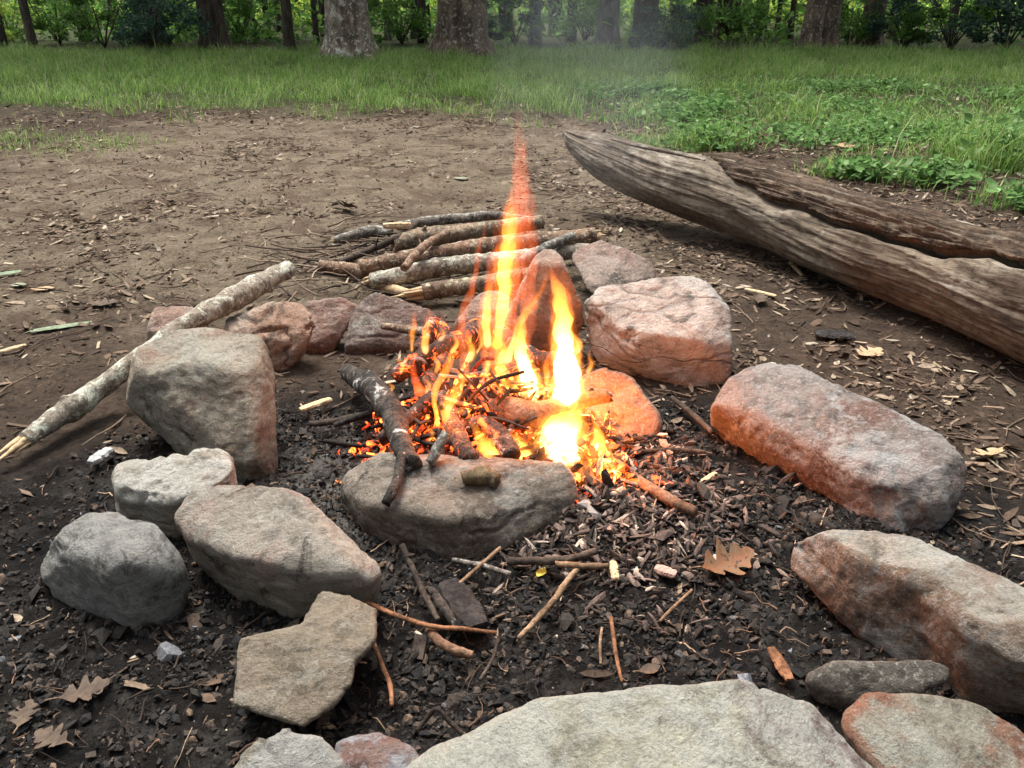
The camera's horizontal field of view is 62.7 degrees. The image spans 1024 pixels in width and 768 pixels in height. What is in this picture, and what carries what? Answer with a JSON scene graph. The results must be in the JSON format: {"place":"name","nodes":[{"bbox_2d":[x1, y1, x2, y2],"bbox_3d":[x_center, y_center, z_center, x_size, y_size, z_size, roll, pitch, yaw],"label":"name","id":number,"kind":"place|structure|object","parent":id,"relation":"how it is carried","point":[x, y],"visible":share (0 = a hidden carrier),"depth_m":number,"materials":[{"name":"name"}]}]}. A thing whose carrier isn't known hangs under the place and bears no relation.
{"place":"outdoors","nodes":[
{"label":"outdoors","id":0,"kind":"place"},
{"bbox_2d":[0,17,1022,101],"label":"seeding grass","id":1,"kind":"structure","parent":0,"point":[467,57],"depth_m":11.05,"materials":[{"name":"plant"}]},
{"bbox_2d":[0,0,1023,767],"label":"ground","id":2,"kind":"structure","parent":0,"point":[50,452],"depth_m":2.71,"materials":[{"name":"soil"}]},
{"bbox_2d":[0,0,46,41],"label":"shrub","id":3,"kind":"object","parent":2,"relation":"on","point":[4,15],"visible":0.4,"depth_m":15.91,"materials":[{"name":"green plant"}]},
{"bbox_2d":[9,699,40,734],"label":"fallen leaf","id":4,"kind":"object","parent":2,"relation":"on","point":[23,714],"visible":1,"depth_m":1.27,"materials":[{"name":"beige plant"}]},
{"bbox_2d":[18,0,38,47],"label":"tree","id":5,"kind":"object","parent":2,"relation":"on","point":[30,34],"visible":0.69,"depth_m":13.76,"materials":[{"name":"brown plant"}]},
{"bbox_2d":[0,0,101,44],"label":"shrub","id":6,"kind":"object","parent":2,"relation":"on","point":[55,26],"visible":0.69,"depth_m":14.84,"materials":[{"name":"green plant"}]},
{"bbox_2d":[33,723,73,748],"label":"fallen leaf","id":7,"kind":"object","parent":2,"relation":"on","point":[55,738],"visible":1,"depth_m":1.23,"materials":[{"name":"beige plant"}]},
{"bbox_2d":[44,675,110,702],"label":"fallen leaf","id":8,"kind":"object","parent":2,"relation":"on","point":[86,690],"visible":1,"depth_m":1.31,"materials":[{"name":"beige plant"}]},
{"bbox_2d":[0,114,191,162],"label":"grass patch","id":9,"kind":"object","parent":2,"relation":"on","point":[85,137],"visible":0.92,"depth_m":5.83,"materials":[{"name":"plant"}]},
{"bbox_2d":[55,0,152,47],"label":"shrub","id":10,"kind":"object","parent":2,"relation":"on","point":[74,15],"visible":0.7,"depth_m":14.04,"materials":[{"name":"green plant"}]},
{"bbox_2d":[40,512,190,629],"bbox_3d":[-0.718,0.334,1.513,0.301,0.194,0.126,13,28,26],"label":"rock","id":11,"kind":"object","parent":2,"relation":"on","point":[120,569],"visible":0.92,"depth_m":1.45,"materials":[{"name":"grey stone"}]},
{"bbox_2d":[0,261,294,459],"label":"long stick","id":12,"kind":"object","parent":2,"relation":"on","point":[81,402],"visible":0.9,"depth_m":2.16,"materials":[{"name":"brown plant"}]},
{"bbox_2d":[111,0,212,50],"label":"shrub","id":13,"kind":"object","parent":2,"relation":"on","point":[140,24],"visible":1,"depth_m":13.00,"materials":[{"name":"green plant"}]},
{"bbox_2d":[111,448,237,537],"bbox_3d":[-0.688,0.246,1.710,0.259,0.199,0.158,0,25,0],"label":"rock","id":14,"kind":"object","parent":2,"relation":"on","point":[157,491],"visible":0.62,"depth_m":1.67,"materials":[{"name":"white stone"}]},
{"bbox_2d":[146,306,208,340],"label":"rock","id":15,"kind":"object","parent":2,"relation":"on","point":[160,317],"visible":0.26,"depth_m":2.52,"materials":[{"name":"pink stone"}]},
{"bbox_2d":[126,327,277,479],"bbox_3d":[-0.710,0.042,2.001,0.425,0.308,0.232,12,28,24],"label":"rock","id":16,"kind":"object","parent":2,"relation":"on","point":[189,391],"visible":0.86,"depth_m":1.90,"materials":[{"name":"grey stone"}]},
{"bbox_2d":[195,0,233,51],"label":"tree","id":17,"kind":"object","parent":2,"relation":"on","point":[214,10],"visible":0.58,"depth_m":13.67,"materials":[{"name":"brown plant"}]},
{"bbox_2d":[195,0,274,41],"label":"shrub","id":18,"kind":"object","parent":2,"relation":"on","point":[243,6],"visible":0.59,"depth_m":15.39,"materials":[{"name":"green plant"}]},
{"bbox_2d":[224,301,315,371],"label":"rock","id":19,"kind":"object","parent":2,"relation":"on","point":[283,330],"visible":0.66,"depth_m":2.39,"materials":[{"name":"beige stone"}]},
{"bbox_2d":[174,485,381,618],"bbox_3d":[-0.424,0.318,1.510,0.418,0.224,0.156,12,28,24],"label":"rock","id":20,"kind":"object","parent":2,"relation":"on","point":[285,552],"visible":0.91,"depth_m":1.45,"materials":[{"name":"stone"}]},
{"bbox_2d":[280,0,296,50],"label":"tree","id":21,"kind":"object","parent":2,"relation":"on","point":[287,25],"visible":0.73,"depth_m":13.58,"materials":[{"name":"brown plant"}]},
{"bbox_2d":[234,728,346,767],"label":"rock","id":22,"kind":"object","parent":2,"relation":"on","point":[286,748],"visible":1,"depth_m":1.10,"materials":[{"name":"grey stone"}]},
{"bbox_2d":[234,591,377,726],"bbox_3d":[-0.318,0.451,1.311,0.200,0.145,0.230,8,27,17],"label":"rock","id":23,"kind":"object","parent":2,"relation":"on","point":[302,674],"visible":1,"depth_m":1.26,"materials":[{"name":"stone"}]},
{"bbox_2d":[305,297,356,352],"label":"rock","id":24,"kind":"object","parent":2,"relation":"on","point":[331,317],"visible":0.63,"depth_m":2.53,"materials":[{"name":"red stone"}]},
{"bbox_2d":[317,0,381,60],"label":"tree","id":25,"kind":"object","parent":2,"relation":"on","point":[347,26],"visible":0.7,"depth_m":12.02,"materials":[{"name":"grey plant"}]},
{"bbox_2d":[203,214,523,301],"bbox_3d":[-0.516,-0.510,3.302,1.466,0.062,1.292,0,25,0],"label":"brushwood","id":26,"kind":"object","parent":2,"relation":"on","point":[310,258],"visible":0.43,"depth_m":3.30,"materials":[{"name":"wood"}]},
{"bbox_2d":[317,260,368,278],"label":"branch","id":27,"kind":"object","parent":26,"relation":"on","point":[353,269],"visible":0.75,"depth_m":3.16,"materials":[{"name":"brown plant"}]},
{"bbox_2d":[330,225,393,242],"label":"branch","id":28,"kind":"object","parent":26,"relation":"on","point":[368,231],"visible":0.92,"depth_m":3.56,"materials":[{"name":"grey plant"}]},
{"bbox_2d":[338,219,420,261],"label":"branch","id":29,"kind":"object","parent":26,"relation":"on","point":[377,246],"visible":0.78,"depth_m":3.31,"materials":[{"name":"brown plant"}]},
{"bbox_2d":[389,215,544,250],"bbox_3d":[-0.166,-0.628,3.467,0.691,0.102,0.131,-12,28,-23],"label":"branch","id":30,"kind":"object","parent":26,"relation":"on","point":[407,239],"visible":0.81,"depth_m":3.41,"materials":[{"name":"brown plant"}]},
{"bbox_2d":[397,211,524,229],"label":"branch","id":31,"kind":"object","parent":30,"relation":"on","point":[457,218],"visible":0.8,"depth_m":3.59,"materials":[{"name":"grey plant"}]},
{"bbox_2d":[357,227,605,275],"bbox_3d":[-0.092,-0.502,3.158,0.971,0.110,0.106,-9,27,-18],"label":"branch","id":32,"kind":"object","parent":26,"relation":"on","point":[396,258],"visible":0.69,"depth_m":3.11,"materials":[{"name":"brown plant"}]},
{"bbox_2d":[400,229,449,271],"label":"branch","id":33,"kind":"object","parent":32,"relation":"on","point":[418,251],"visible":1,"depth_m":2.94,"materials":[{"name":"brown plant"}]},
{"bbox_2d":[335,732,418,767],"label":"rock","id":34,"kind":"object","parent":2,"relation":"on","point":[375,750],"visible":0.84,"depth_m":1.14,"materials":[{"name":"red stone"}]},
{"bbox_2d":[374,284,420,300],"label":"branch","id":35,"kind":"object","parent":2,"relation":"on","point":[392,288],"visible":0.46,"depth_m":2.93,"materials":[{"name":"brown wood"}]},
{"bbox_2d":[361,243,589,288],"bbox_3d":[-0.113,-0.422,3.026,0.855,0.113,0.108,-7,26,-14],"label":"branch","id":36,"kind":"object","parent":35,"relation":"on","point":[431,268],"visible":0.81,"depth_m":2.96,"materials":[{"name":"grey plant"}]},
{"bbox_2d":[516,232,575,266],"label":"branch","id":37,"kind":"object","parent":36,"relation":"on","point":[530,255],"visible":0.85,"depth_m":2.98,"materials":[{"name":"grey plant"}]},
{"bbox_2d":[345,292,453,353],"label":"rock","id":38,"kind":"object","parent":2,"relation":"on","point":[366,333],"visible":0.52,"depth_m":2.52,"materials":[{"name":"stone"}]},
{"bbox_2d":[367,0,435,44],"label":"shrub","id":39,"kind":"object","parent":2,"relation":"on","point":[388,13],"visible":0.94,"depth_m":14.94,"materials":[{"name":"green plant"}]},
{"bbox_2d":[428,587,457,631],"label":"twig","id":40,"kind":"object","parent":2,"relation":"on","point":[445,610],"visible":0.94,"depth_m":1.43,"materials":[{"name":"brown wood"}]},
{"bbox_2d":[340,452,577,560],"bbox_3d":[-0.114,0.257,1.704,0.500,0.175,0.224,0,25,0],"label":"rock","id":41,"kind":"object","parent":2,"relation":"on","point":[439,507],"visible":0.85,"depth_m":1.66,"materials":[{"name":"stone"}]},
{"bbox_2d":[382,451,406,506],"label":"burnt twig","id":42,"kind":"object","parent":41,"relation":"on","point":[389,497],"visible":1,"depth_m":1.63,"materials":[{"name":"brown wood"}]},
{"bbox_2d":[425,430,449,465],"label":"burnt twig","id":43,"kind":"object","parent":41,"relation":"on","point":[438,446],"visible":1,"depth_m":1.69,"materials":[{"name":"wood"}]},
{"bbox_2d":[460,465,501,488],"bbox_3d":[-0.062,0.182,1.664,0.082,0.042,0.044,5,26,9],"label":"charred stub","id":44,"kind":"object","parent":41,"relation":"on","point":[487,475],"visible":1,"depth_m":1.65,"materials":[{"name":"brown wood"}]},
{"bbox_2d":[392,267,527,299],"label":"branch","id":45,"kind":"object","parent":2,"relation":"on","point":[447,288],"visible":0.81,"depth_m":2.85,"materials":[{"name":"brown plant"}]},
{"bbox_2d":[425,0,495,56],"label":"tree","id":46,"kind":"object","parent":2,"relation":"on","point":[457,21],"visible":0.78,"depth_m":12.55,"materials":[{"name":"brown plant"}]},
{"bbox_2d":[437,577,489,633],"bbox_3d":[-0.086,0.383,1.460,0.062,0.023,0.131,-12,28,-24],"label":"charred plank","id":47,"kind":"object","parent":2,"relation":"on","point":[465,605],"visible":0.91,"depth_m":1.45,"materials":[{"name":"brown wood"}]},
{"bbox_2d":[453,290,513,345],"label":"rock","id":48,"kind":"object","parent":2,"relation":"on","point":[490,308],"visible":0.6,"depth_m":2.53,"materials":[{"name":"stone"}]},
{"bbox_2d":[335,373,672,519],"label":"embers","id":49,"kind":"object","parent":2,"relation":"on","point":[576,436],"visible":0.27,"depth_m":1.85},
{"bbox_2d":[323,351,641,469],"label":"burning twigs","id":50,"kind":"object","parent":49,"relation":"on","point":[527,386],"visible":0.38,"depth_m":1.91,"materials":[{"name":"brown wood"}]},
{"bbox_2d":[340,364,422,471],"bbox_3d":[-0.307,0.057,1.977,0.076,0.117,0.650,-10,27,-20],"label":"charred branch","id":51,"kind":"object","parent":50,"relation":"on","point":[378,394],"visible":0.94,"depth_m":1.89,"materials":[{"name":"brown wood"}]},
{"bbox_2d":[375,381,444,445],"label":"charred branch","id":52,"kind":"object","parent":51,"relation":"on","point":[416,409],"visible":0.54,"depth_m":1.90,"materials":[{"name":"brown wood"}]},
{"bbox_2d":[412,311,451,376],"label":"charred branch","id":53,"kind":"object","parent":50,"relation":"on","point":[435,324],"visible":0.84,"depth_m":2.14,"materials":[{"name":"brown wood"}]},
{"bbox_2d":[389,317,485,382],"bbox_3d":[-0.163,-0.092,2.158,0.121,0.108,0.342,20,32,36],"label":"charred branch","id":54,"kind":"object","parent":50,"relation":"on","point":[457,344],"visible":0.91,"depth_m":2.08,"materials":[{"name":"brown wood"}]},
{"bbox_2d":[381,323,482,347],"bbox_3d":[-0.227,-0.139,2.318,0.326,0.036,0.033,13,28,25],"label":"burning stick","id":55,"kind":"object","parent":54,"relation":"on","point":[409,330],"visible":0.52,"depth_m":2.34,"materials":[{"name":"wood"}]},
{"bbox_2d":[422,372,478,459],"bbox_3d":[-0.145,0.073,1.886,0.053,0.064,0.378,-8,27,-16],"label":"charred branch","id":56,"kind":"object","parent":50,"relation":"on","point":[459,441],"visible":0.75,"depth_m":1.81,"materials":[{"name":"brown wood"}]},
{"bbox_2d":[461,415,520,459],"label":"charred branch","id":57,"kind":"object","parent":49,"relation":"on","point":[500,438],"visible":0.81,"depth_m":1.81,"materials":[{"name":"brown wood"}]},
{"bbox_2d":[466,382,612,432],"bbox_3d":[0.029,0.048,1.922,0.379,0.081,0.186,10,27,20],"label":"burning stick","id":58,"kind":"object","parent":49,"relation":"on","point":[550,412],"visible":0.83,"depth_m":1.86,"materials":[{"name":"brown wood"}]},
{"bbox_2d":[607,451,697,517],"bbox_3d":[0.282,0.211,1.781,0.041,0.036,0.267,-19,31,-34],"label":"burning stick","id":59,"kind":"object","parent":49,"relation":"on","point":[665,497],"visible":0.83,"depth_m":1.73,"materials":[{"name":"brown wood"}]},
{"bbox_2d":[0,90,1023,765],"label":"leaf litter","id":60,"kind":"object","parent":2,"relation":"on","point":[948,386],"visible":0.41,"depth_m":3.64,"materials":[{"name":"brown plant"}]},
{"bbox_2d":[0,0,1023,48],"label":"undergrowth","id":61,"kind":"object","parent":2,"relation":"on","point":[270,11],"visible":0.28,"depth_m":15.74,"materials":[{"name":"green plant"}]},
{"bbox_2d":[0,104,1023,734],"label":"bark slivers","id":62,"kind":"object","parent":2,"relation":"on","point":[976,464],"visible":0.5,"depth_m":3.19,"materials":[{"name":"brown wood"}]},
{"bbox_2d":[0,369,1023,767],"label":"charcoal lumps","id":63,"kind":"object","parent":2,"relation":"on","point":[166,651],"visible":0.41,"depth_m":1.46,"materials":[{"name":"black wood"}]},
{"bbox_2d":[399,543,440,621],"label":"twig","id":64,"kind":"object","parent":63,"relation":"on","point":[420,588],"visible":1,"depth_m":1.48,"materials":[{"name":"wood"}]},
{"bbox_2d":[363,600,496,634],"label":"twig","id":65,"kind":"object","parent":63,"relation":"on","point":[413,621],"visible":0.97,"depth_m":1.40,"materials":[{"name":"wood"}]},
{"bbox_2d":[425,628,473,658],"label":"twig","id":66,"kind":"object","parent":63,"relation":"on","point":[437,639],"visible":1,"depth_m":1.37,"materials":[{"name":"brown wood"}]},
{"bbox_2d":[687,539,753,574],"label":"fallen leaf","id":67,"kind":"object","parent":63,"relation":"on","point":[735,558],"visible":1,"depth_m":1.57,"materials":[{"name":"brown plant"}]},
{"bbox_2d":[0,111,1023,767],"bbox_3d":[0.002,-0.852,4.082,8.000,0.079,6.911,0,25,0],"label":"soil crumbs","id":68,"kind":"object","parent":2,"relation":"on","point":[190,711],"visible":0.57,"depth_m":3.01,"materials":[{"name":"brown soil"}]},
{"bbox_2d":[3,382,1023,767],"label":"pit splinters","id":69,"kind":"object","parent":2,"relation":"on","point":[325,496],"visible":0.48,"depth_m":1.48,"materials":[{"name":"brown wood"}]},
{"bbox_2d":[486,0,551,45],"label":"shrub","id":70,"kind":"object","parent":2,"relation":"on","point":[527,17],"visible":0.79,"depth_m":14.46,"materials":[{"name":"green plant"}]},
{"bbox_2d":[511,249,584,351],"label":"rock","id":71,"kind":"object","parent":2,"relation":"on","point":[547,311],"visible":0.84,"depth_m":2.42,"materials":[{"name":"stone"}]},
{"bbox_2d":[517,568,579,639],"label":"twig","id":72,"kind":"object","parent":2,"relation":"on","point":[548,606],"visible":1,"depth_m":1.46,"materials":[{"name":"wood"}]},
{"bbox_2d":[507,548,597,564],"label":"twig","id":73,"kind":"object","parent":2,"relation":"on","point":[575,557],"visible":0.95,"depth_m":1.55,"materials":[{"name":"wood"}]},
{"bbox_2d":[551,0,625,40],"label":"shrub","id":74,"kind":"object","parent":2,"relation":"on","point":[584,21],"visible":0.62,"depth_m":15.24,"materials":[{"name":"green plant"}]},
{"bbox_2d":[365,401,835,638],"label":"mound chips","id":75,"kind":"object","parent":2,"relation":"on","point":[637,498],"visible":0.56,"depth_m":1.67,"materials":[{"name":"wood"}]},
{"bbox_2d":[593,0,621,45],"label":"tree","id":76,"kind":"object","parent":2,"relation":"on","point":[608,11],"visible":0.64,"depth_m":14.55,"materials":[{"name":"grey plant"}]},
{"bbox_2d":[572,240,659,293],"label":"rock","id":77,"kind":"object","parent":2,"relation":"on","point":[600,263],"visible":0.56,"depth_m":2.91,"materials":[{"name":"grey stone"}]},
{"bbox_2d":[573,368,662,437],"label":"rock","id":78,"kind":"object","parent":2,"relation":"on","point":[631,407],"visible":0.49,"depth_m":2.04,"materials":[{"name":"stone"}]},
{"bbox_2d":[406,679,872,767],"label":"rock","id":79,"kind":"object","parent":2,"relation":"on","point":[736,723],"visible":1,"depth_m":1.01,"materials":[{"name":"stone"}]},
{"bbox_2d":[628,0,659,43],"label":"tree","id":80,"kind":"object","parent":2,"relation":"on","point":[638,16],"visible":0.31,"depth_m":14.98,"materials":[{"name":"grey plant"}]},
{"bbox_2d":[584,276,732,386],"bbox_3d":[0.413,-0.136,2.389,0.407,0.292,0.250,0,25,0],"label":"rock","id":81,"kind":"object","parent":2,"relation":"on","point":[675,330],"visible":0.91,"depth_m":2.32,"materials":[{"name":"pink stone"}]},
{"bbox_2d":[627,4,704,51],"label":"shrub","id":82,"kind":"object","parent":2,"relation":"on","point":[688,15],"visible":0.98,"depth_m":13.30,"materials":[{"name":"green plant"}]},
{"bbox_2d":[661,4,718,49],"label":"shrub","id":83,"kind":"object","parent":2,"relation":"on","point":[707,20],"visible":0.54,"depth_m":13.80,"materials":[{"name":"green plant"}]},
{"bbox_2d":[637,110,772,153],"bbox_3d":[1.309,-1.732,5.693,0.976,0.274,0.858,10,27,20],"label":"grass tuft","id":84,"kind":"object","parent":2,"relation":"on","point":[719,134],"visible":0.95,"depth_m":5.57,"materials":[{"name":"green plant"}]},
{"bbox_2d":[715,0,776,34],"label":"shrub","id":85,"kind":"object","parent":2,"relation":"on","point":[762,13],"visible":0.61,"depth_m":15.90,"materials":[{"name":"green plant"}]},
{"bbox_2d":[767,646,793,681],"bbox_3d":[0.429,0.447,1.343,0.022,0.009,0.071,-4,26,-7],"label":"bark chip","id":86,"kind":"object","parent":2,"relation":"on","point":[782,667],"visible":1,"depth_m":1.34,"materials":[{"name":"wood"}]},
{"bbox_2d":[562,130,1023,362],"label":"fallen log","id":87,"kind":"object","parent":2,"relation":"on","point":[965,278],"visible":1,"depth_m":2.89,"materials":[{"name":"brown wood"}]},
{"bbox_2d":[569,72,1023,193],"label":"ground weeds","id":88,"kind":"object","parent":2,"relation":"on","point":[711,103],"visible":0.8,"depth_m":6.80,"materials":[{"name":"green plant"}]},
{"bbox_2d":[795,0,826,48],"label":"tree","id":89,"kind":"object","parent":2,"relation":"on","point":[813,22],"visible":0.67,"depth_m":13.96,"materials":[{"name":"brown plant"}]},
{"bbox_2d":[822,0,842,48],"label":"tree","id":90,"kind":"object","parent":2,"relation":"on","point":[830,32],"visible":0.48,"depth_m":14.21,"materials":[{"name":"brown plant"}]},
{"bbox_2d":[710,362,966,531],"bbox_3d":[0.720,0.138,1.897,0.239,0.219,0.574,-19,31,-34],"label":"rock","id":91,"kind":"object","parent":2,"relation":"on","point":[860,455],"visible":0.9,"depth_m":1.81,"materials":[{"name":"stone"}]},
{"bbox_2d":[790,145,918,181],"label":"grass tuft","id":92,"kind":"object","parent":2,"relation":"on","point":[848,167],"visible":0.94,"depth_m":4.69,"materials":[{"name":"green plant"}]},
{"bbox_2d":[839,0,895,43],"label":"shrub","id":93,"kind":"object","parent":2,"relation":"on","point":[854,23],"visible":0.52,"depth_m":14.82,"materials":[{"name":"green plant"}]},
{"bbox_2d":[854,0,886,44],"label":"tree","id":94,"kind":"object","parent":2,"relation":"on","point":[877,39],"visible":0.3,"depth_m":15.00,"materials":[{"name":"brown plant"}]},
{"bbox_2d":[805,660,949,710],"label":"rock","id":95,"kind":"object","parent":2,"relation":"on","point":[844,685],"visible":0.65,"depth_m":1.26,"materials":[{"name":"stone"}]},
{"bbox_2d":[791,529,1023,714],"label":"rock","id":96,"kind":"object","parent":2,"relation":"on","point":[901,597],"visible":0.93,"depth_m":1.33,"materials":[{"name":"stone"}]},
{"bbox_2d":[861,0,971,47],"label":"shrub","id":97,"kind":"object","parent":2,"relation":"on","point":[897,4],"visible":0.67,"depth_m":14.35,"materials":[{"name":"green plant"}]},
{"bbox_2d":[846,144,993,191],"bbox_3d":[2.200,-1.189,4.608,0.866,0.195,0.591,16,30,29],"label":"grass tuft","id":98,"kind":"object","parent":2,"relation":"on","point":[916,173],"visible":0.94,"depth_m":4.53,"materials":[{"name":"green plant"}]},
{"bbox_2d":[841,692,1023,767],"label":"rock","id":99,"kind":"object","parent":2,"relation":"on","point":[895,730],"visible":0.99,"depth_m":1.10,"materials":[{"name":"stone"}]},
{"bbox_2d":[885,0,1010,50],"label":"shrub","id":100,"kind":"object","parent":2,"relation":"on","point":[919,19],"visible":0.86,"depth_m":13.63,"materials":[{"name":"green plant"}]},
{"bbox_2d":[892,75,1023,179],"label":"grass tuft","id":101,"kind":"object","parent":2,"relation":"on","point":[998,153],"visible":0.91,"depth_m":4.94,"materials":[{"name":"green plant"}]},
{"bbox_2d":[942,0,1023,47],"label":"shrub","id":102,"kind":"object","parent":2,"relation":"on","point":[1009,19],"visible":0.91,"depth_m":13.33,"materials":[{"name":"green plant"}]},
{"bbox_2d":[959,168,1023,212],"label":"grass tuft","id":103,"kind":"object","parent":2,"relation":"on","point":[1014,194],"visible":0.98,"depth_m":4.15,"materials":[{"name":"green plant"}]},
{"bbox_2d":[0,38,1023,203],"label":"grass","id":104,"kind":"structure","parent":0,"point":[44,58],"depth_m":9.74,"materials":[{"name":"green plant"}]},
{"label":"campfire flames","id":105,"kind":"object","parent":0,"visible":0},
{"bbox_2d":[493,322,577,372],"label":"charred branch","id":106,"kind":"object","parent":105,"relation":"in","point":[515,347],"visible":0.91,"depth_m":2.16,"materials":[{"name":"brown wood"}]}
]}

